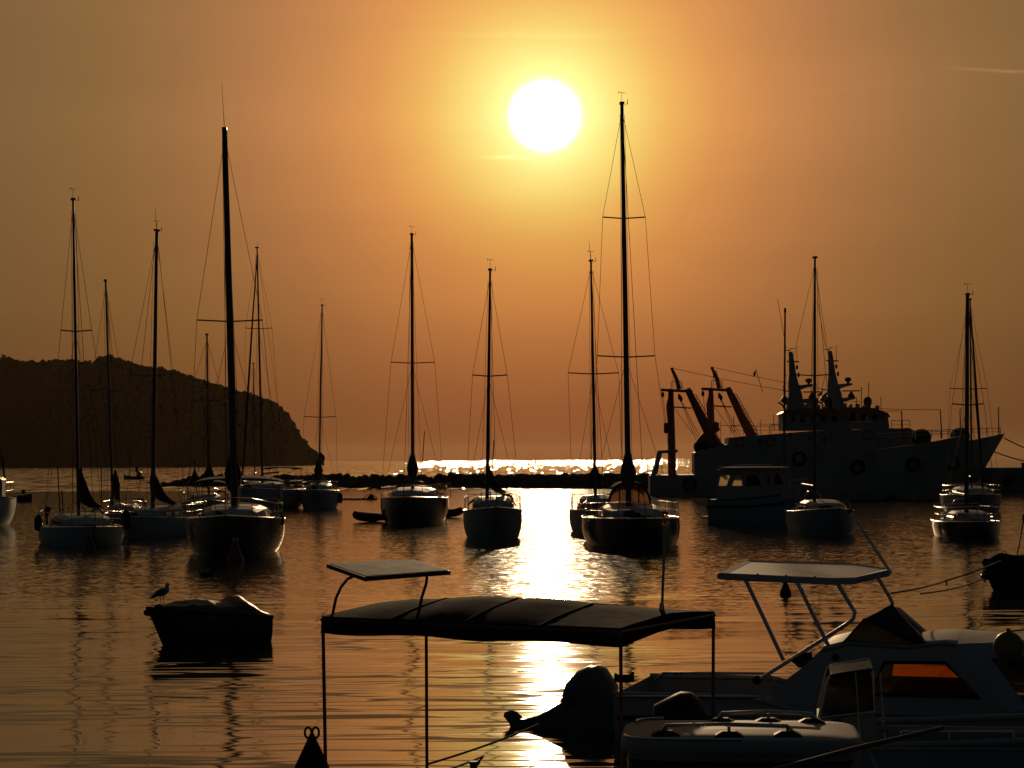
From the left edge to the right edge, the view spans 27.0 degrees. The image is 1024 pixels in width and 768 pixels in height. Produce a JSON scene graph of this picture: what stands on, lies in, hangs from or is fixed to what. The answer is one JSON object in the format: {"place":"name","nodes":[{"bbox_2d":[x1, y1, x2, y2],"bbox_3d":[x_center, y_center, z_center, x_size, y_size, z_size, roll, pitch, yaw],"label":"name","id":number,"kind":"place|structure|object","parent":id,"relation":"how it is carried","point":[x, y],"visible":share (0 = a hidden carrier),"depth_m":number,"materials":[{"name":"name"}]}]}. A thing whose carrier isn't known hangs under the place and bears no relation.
{"place":"outdoors","nodes":[
{"label":"outdoors","id":0,"kind":"place"},
{"bbox_2d":[0,361,323,467],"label":"headland hill","id":1,"kind":"structure","parent":0,"point":[20,448],"depth_m":1390.66,"materials":[{"name":"soil"}]},
{"bbox_2d":[0,355,323,463],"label":"woodland","id":2,"kind":"object","parent":1,"relation":"on","point":[182,379],"visible":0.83,"depth_m":1441.79,"materials":[{"name":"plant"}]},
{"bbox_2d":[450,754,484,767],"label":"mooring rope","id":3,"kind":"object","parent":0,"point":[465,763],"visible":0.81,"depth_m":20.37,"materials":[{"name":"fabric"}]},
{"bbox_2d":[0,457,1023,767],"bbox_3d":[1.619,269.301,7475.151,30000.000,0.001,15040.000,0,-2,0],"label":"sea water","id":4,"kind":"structure","parent":0,"point":[94,673],"depth_m":41.09,"materials":[{"name":"orange liquid"}]},
{"bbox_2d":[0,455,16,526],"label":"fishing boat","id":5,"kind":"object","parent":4,"relation":"on","point":[7,507],"visible":0.95,"depth_m":101.55,"materials":[{"name":"white paint"}]},
{"bbox_2d":[14,489,32,500],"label":"skiff","id":6,"kind":"object","parent":4,"relation":"on","point":[27,497],"visible":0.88,"depth_m":166.38,"materials":[{"name":"black paint"}]},
{"bbox_2d":[39,188,123,546],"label":"sailboat","id":7,"kind":"object","parent":4,"relation":"on","point":[74,528],"visible":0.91,"depth_m":78.13,"materials":[{"name":"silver metal"}]},
{"bbox_2d":[34,509,42,530],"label":"fender","id":8,"kind":"object","parent":7,"relation":"hanging from","point":[37,521],"visible":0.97,"depth_m":79.29,"materials":[{"name":"black rubber"}]},
{"bbox_2d":[121,501,130,529],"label":"fender","id":9,"kind":"object","parent":7,"relation":"hanging from","point":[126,519],"visible":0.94,"depth_m":79.08,"materials":[{"name":"black rubber"}]},
{"bbox_2d":[84,533,95,548],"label":"mooring buoy","id":10,"kind":"object","parent":4,"relation":"on","point":[89,543],"visible":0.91,"depth_m":74.60,"materials":[{"name":"red paint"}]},
{"bbox_2d":[91,279,145,524],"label":"sailboat","id":11,"kind":"object","parent":4,"relation":"on","point":[111,506],"visible":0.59,"depth_m":92.77,"materials":[{"name":"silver metal"}]},
{"bbox_2d":[124,467,145,479],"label":"fishing boat","id":12,"kind":"object","parent":4,"relation":"on","point":[137,476],"visible":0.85,"depth_m":371.87,"materials":[{"name":"black paint"}]},
{"bbox_2d":[120,209,204,537],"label":"sailboat","id":13,"kind":"object","parent":4,"relation":"on","point":[153,520],"visible":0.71,"depth_m":86.56,"materials":[{"name":"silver metal"}]},
{"bbox_2d":[181,333,227,514],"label":"sailboat","id":14,"kind":"object","parent":4,"relation":"on","point":[208,471],"visible":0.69,"depth_m":102.34,"materials":[{"name":"silver metal"}]},
{"bbox_2d":[190,459,198,482],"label":"stern lantern","id":15,"kind":"object","parent":14,"relation":"on","point":[194,477],"visible":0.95,"depth_m":104.96,"materials":[{"name":"metal"}]},
{"bbox_2d":[199,567,215,575],"bbox_3d":[-8.008,4.953,56.098,0.433,0.270,0.171,0,-2,0],"label":"swimming bird","id":16,"kind":"object","parent":4,"relation":"on","point":[207,573],"visible":0.99,"depth_m":56.05},
{"bbox_2d":[143,595,273,645],"bbox_3d":[-5.071,3.979,35.286,2.175,0.940,1.242,1,-2,-33],"label":"covered tender","id":17,"kind":"object","parent":4,"relation":"on","point":[232,619],"visible":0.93,"depth_m":34.86,"materials":[{"name":"black paint"}]},
{"bbox_2d":[149,583,169,602],"bbox_3d":[-5.724,3.392,34.678,0.351,0.328,0.131,0,-2,0],"label":"seagull","id":18,"kind":"object","parent":17,"relation":"on","point":[164,591],"visible":1,"depth_m":34.65,"materials":[{"name":"grey"}]},
{"bbox_2d":[226,538,243,560],"bbox_3d":[-8.361,5.086,64.435,0.549,0.883,0.549,0,-2,0],"label":"mooring buoy","id":19,"kind":"object","parent":4,"relation":"on","point":[235,554],"visible":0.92,"depth_m":64.30,"materials":[{"name":"red paint"}]},
{"bbox_2d":[186,91,284,557],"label":"sailboat","id":20,"kind":"object","parent":4,"relation":"on","point":[256,529],"visible":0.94,"depth_m":69.38,"materials":[{"name":"black paint"}]},
{"bbox_2d":[241,363,265,487],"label":"sailboat","id":21,"kind":"object","parent":4,"relation":"on","point":[254,418],"visible":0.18,"depth_m":147.81,"materials":[{"name":"silver metal"}]},
{"bbox_2d":[239,244,305,509],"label":"sailboat","id":22,"kind":"object","parent":4,"relation":"on","point":[266,489],"visible":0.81,"depth_m":133.78,"materials":[{"name":"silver metal"}]},
{"bbox_2d":[295,726,328,767],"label":"mooring buoy","id":23,"kind":"object","parent":4,"relation":"on","point":[311,755],"visible":0.99,"depth_m":20.55,"materials":[{"name":"black plastic"}]},
{"bbox_2d":[301,298,338,508],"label":"sailboat","id":24,"kind":"object","parent":4,"relation":"on","point":[318,495],"visible":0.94,"depth_m":134.92,"materials":[{"name":"silver metal"}]},
{"bbox_2d":[337,492,342,502],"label":"fender","id":25,"kind":"object","parent":24,"relation":"hanging from","point":[340,498],"visible":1,"depth_m":135.70,"materials":[{"name":"black rubber"}]},
{"bbox_2d":[343,498,376,499],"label":"floating boom","id":26,"kind":"object","parent":4,"relation":"on","point":[360,499],"visible":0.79,"depth_m":164.92,"materials":[{"name":"black rubber"}]},
{"bbox_2d":[352,511,383,521],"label":"inflatable dinghy","id":27,"kind":"object","parent":4,"relation":"on","point":[364,516],"visible":0.73,"depth_m":104.84,"materials":[{"name":"black rubber"}]},
{"bbox_2d":[364,494,377,498],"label":"mooring raft","id":28,"kind":"object","parent":4,"relation":"on","point":[371,496],"visible":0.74,"depth_m":166.72,"materials":[{"name":"black rubber"}]},
{"bbox_2d":[160,471,649,487],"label":"breakwater rocks","id":29,"kind":"object","parent":4,"relation":"in","point":[562,480],"visible":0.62,"depth_m":236.33,"materials":[{"name":"black stone"}]},
{"bbox_2d":[380,225,450,523],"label":"sailboat","id":30,"kind":"object","parent":4,"relation":"on","point":[412,504],"visible":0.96,"depth_m":103.20,"materials":[{"name":"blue paint"}]},
{"bbox_2d":[446,507,463,517],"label":"inflatable dinghy","id":31,"kind":"object","parent":4,"relation":"on","point":[455,512],"visible":0.41,"depth_m":111.94,"materials":[{"name":"black rubber"}]},
{"bbox_2d":[463,258,521,539],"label":"sailboat","id":32,"kind":"object","parent":4,"relation":"on","point":[487,516],"visible":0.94,"depth_m":81.14,"materials":[{"name":"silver metal"}]},
{"bbox_2d":[320,511,715,767],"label":"canopy boat","id":33,"kind":"object","parent":4,"relation":"on","point":[488,618],"visible":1,"depth_m":16.95,"materials":[{"name":"black fabric"}]},
{"bbox_2d":[428,723,539,764],"bbox_3d":[-0.228,3.475,20.689,0.022,0.126,3.741,-1,-2,16],"label":"mooring rope","id":34,"kind":"object","parent":33,"relation":"attached to","point":[474,749],"visible":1,"depth_m":20.42,"materials":[{"name":"black fabric"}]},
{"bbox_2d":[568,245,620,533],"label":"sailboat","id":35,"kind":"object","parent":4,"relation":"on","point":[575,515],"visible":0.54,"depth_m":87.13,"materials":[{"name":"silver metal"}]},
{"bbox_2d":[581,92,679,547],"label":"sailboat","id":36,"kind":"object","parent":4,"relation":"on","point":[629,515],"visible":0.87,"depth_m":74.82,"materials":[{"name":"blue paint"}]},
{"bbox_2d":[700,308,810,524],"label":"cabin motorboat","id":37,"kind":"object","parent":4,"relation":"on","point":[747,496],"visible":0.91,"depth_m":97.17,"materials":[{"name":"blue paint"}]},
{"bbox_2d":[503,501,1023,739],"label":"hardtop motorboat","id":38,"kind":"object","parent":4,"relation":"on","point":[945,672],"visible":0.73,"depth_m":22.40,"materials":[{"name":"white plastic"}]},
{"bbox_2d":[891,580,945,593],"bbox_3d":[5.642,2.763,29.219,0.025,0.551,11.764,-1,-2,14],"label":"mooring rope","id":39,"kind":"object","parent":38,"relation":"attached to","point":[895,592],"visible":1,"depth_m":27.52,"materials":[{"name":"black fabric"}]},
{"bbox_2d":[875,664,976,695],"bbox_3d":[4.267,3.050,22.045,1.116,0.347,0.012,-1,-2,15],"label":"side window","id":40,"kind":"structure","parent":38,"relation":"in","point":[895,678],"depth_m":22.05,"materials":[{"name":"glass"}]},
{"bbox_2d":[991,656,1023,700],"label":"front window","id":41,"kind":"structure","parent":38,"relation":"in","point":[1014,675],"depth_m":21.98,"materials":[{"name":"black glass"}]},
{"bbox_2d":[621,710,943,767],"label":"cabin cruiser","id":42,"kind":"object","parent":4,"relation":"on","point":[768,741],"visible":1,"depth_m":13.32,"materials":[{"name":"blue paint"}]},
{"bbox_2d":[780,583,790,594],"bbox_3d":[6.025,4.540,46.987,0.259,0.559,0.259,0,-2,0],"label":"mooring buoy","id":43,"kind":"object","parent":4,"relation":"on","point":[785,589],"visible":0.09,"depth_m":46.91,"materials":[{"name":"black plastic"}]},
{"bbox_2d":[648,299,964,495],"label":"fishing trawler","id":44,"kind":"object","parent":4,"relation":"on","point":[918,466],"visible":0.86,"depth_m":174.32,"materials":[{"name":"black metal"}]},
{"bbox_2d":[785,256,854,535],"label":"sailboat","id":45,"kind":"object","parent":4,"relation":"on","point":[821,516],"visible":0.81,"depth_m":84.53,"materials":[{"name":"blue paint"}]},
{"bbox_2d":[653,658,1023,767],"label":"console boat","id":46,"kind":"object","parent":4,"relation":"on","point":[847,694],"visible":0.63,"depth_m":18.09,"materials":[{"name":"blue paint"}]},
{"bbox_2d":[688,306,1004,492],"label":"fishing trawler","id":47,"kind":"object","parent":4,"relation":"on","point":[877,418],"visible":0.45,"depth_m":182.88,"materials":[{"name":"white paint"}]},
{"bbox_2d":[995,452,1023,460],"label":"mooring rope","id":48,"kind":"object","parent":47,"relation":"attached to","point":[1009,456],"visible":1,"depth_m":183.85,"materials":[{"name":"black fabric"}]},
{"bbox_2d":[849,499,936,500],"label":"floating boom","id":49,"kind":"object","parent":4,"relation":"on","point":[892,500],"visible":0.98,"depth_m":146.81,"materials":[{"name":"black rubber"}]},
{"bbox_2d":[931,284,1000,538],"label":"sailboat","id":50,"kind":"object","parent":4,"relation":"on","point":[966,523],"visible":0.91,"depth_m":79.80,"materials":[{"name":"white paint"}]},
{"bbox_2d":[940,298,1000,512],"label":"sailboat","id":51,"kind":"object","parent":4,"relation":"on","point":[976,494],"visible":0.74,"depth_m":116.83,"materials":[{"name":"white paint"}]},
{"bbox_2d":[977,463,1023,492],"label":"stone quay","id":52,"kind":"structure","parent":4,"relation":"in","point":[1011,480],"depth_m":179.58,"materials":[{"name":"concrete"}]},
{"bbox_2d":[980,514,1023,591],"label":"moored tender","id":53,"kind":"object","parent":4,"relation":"on","point":[1006,574],"visible":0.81,"depth_m":47.43,"materials":[{"name":"black fabric"}]},
{"bbox_2d":[920,579,982,593],"bbox_3d":[8.381,3.787,40.172,0.026,0.642,15.149,-1,-2,16],"label":"mooring rope","id":54,"kind":"object","parent":53,"relation":"attached to","point":[949,589],"visible":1,"depth_m":37.86,"materials":[{"name":"black fabric"}]},
{"bbox_2d":[946,560,1001,580],"bbox_3d":[8.993,3.574,41.181,0.033,0.318,13.128,-1,-2,17],"label":"mooring rope","id":55,"kind":"object","parent":53,"relation":"attached to","point":[973,571],"visible":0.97,"depth_m":40.02,"materials":[{"name":"black fabric"}]},
{"bbox_2d":[0,0,1023,461],"label":"sky","id":56,"kind":"structure","parent":0,"point":[880,141],"materials":[{"name":"orange"}]},
{"bbox_2d":[993,628,1023,666],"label":"ball fender","id":57,"kind":"object","parent":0,"point":[1008,645],"visible":1,"depth_m":20.43,"materials":[{"name":"yellow plastic"}]}
]}

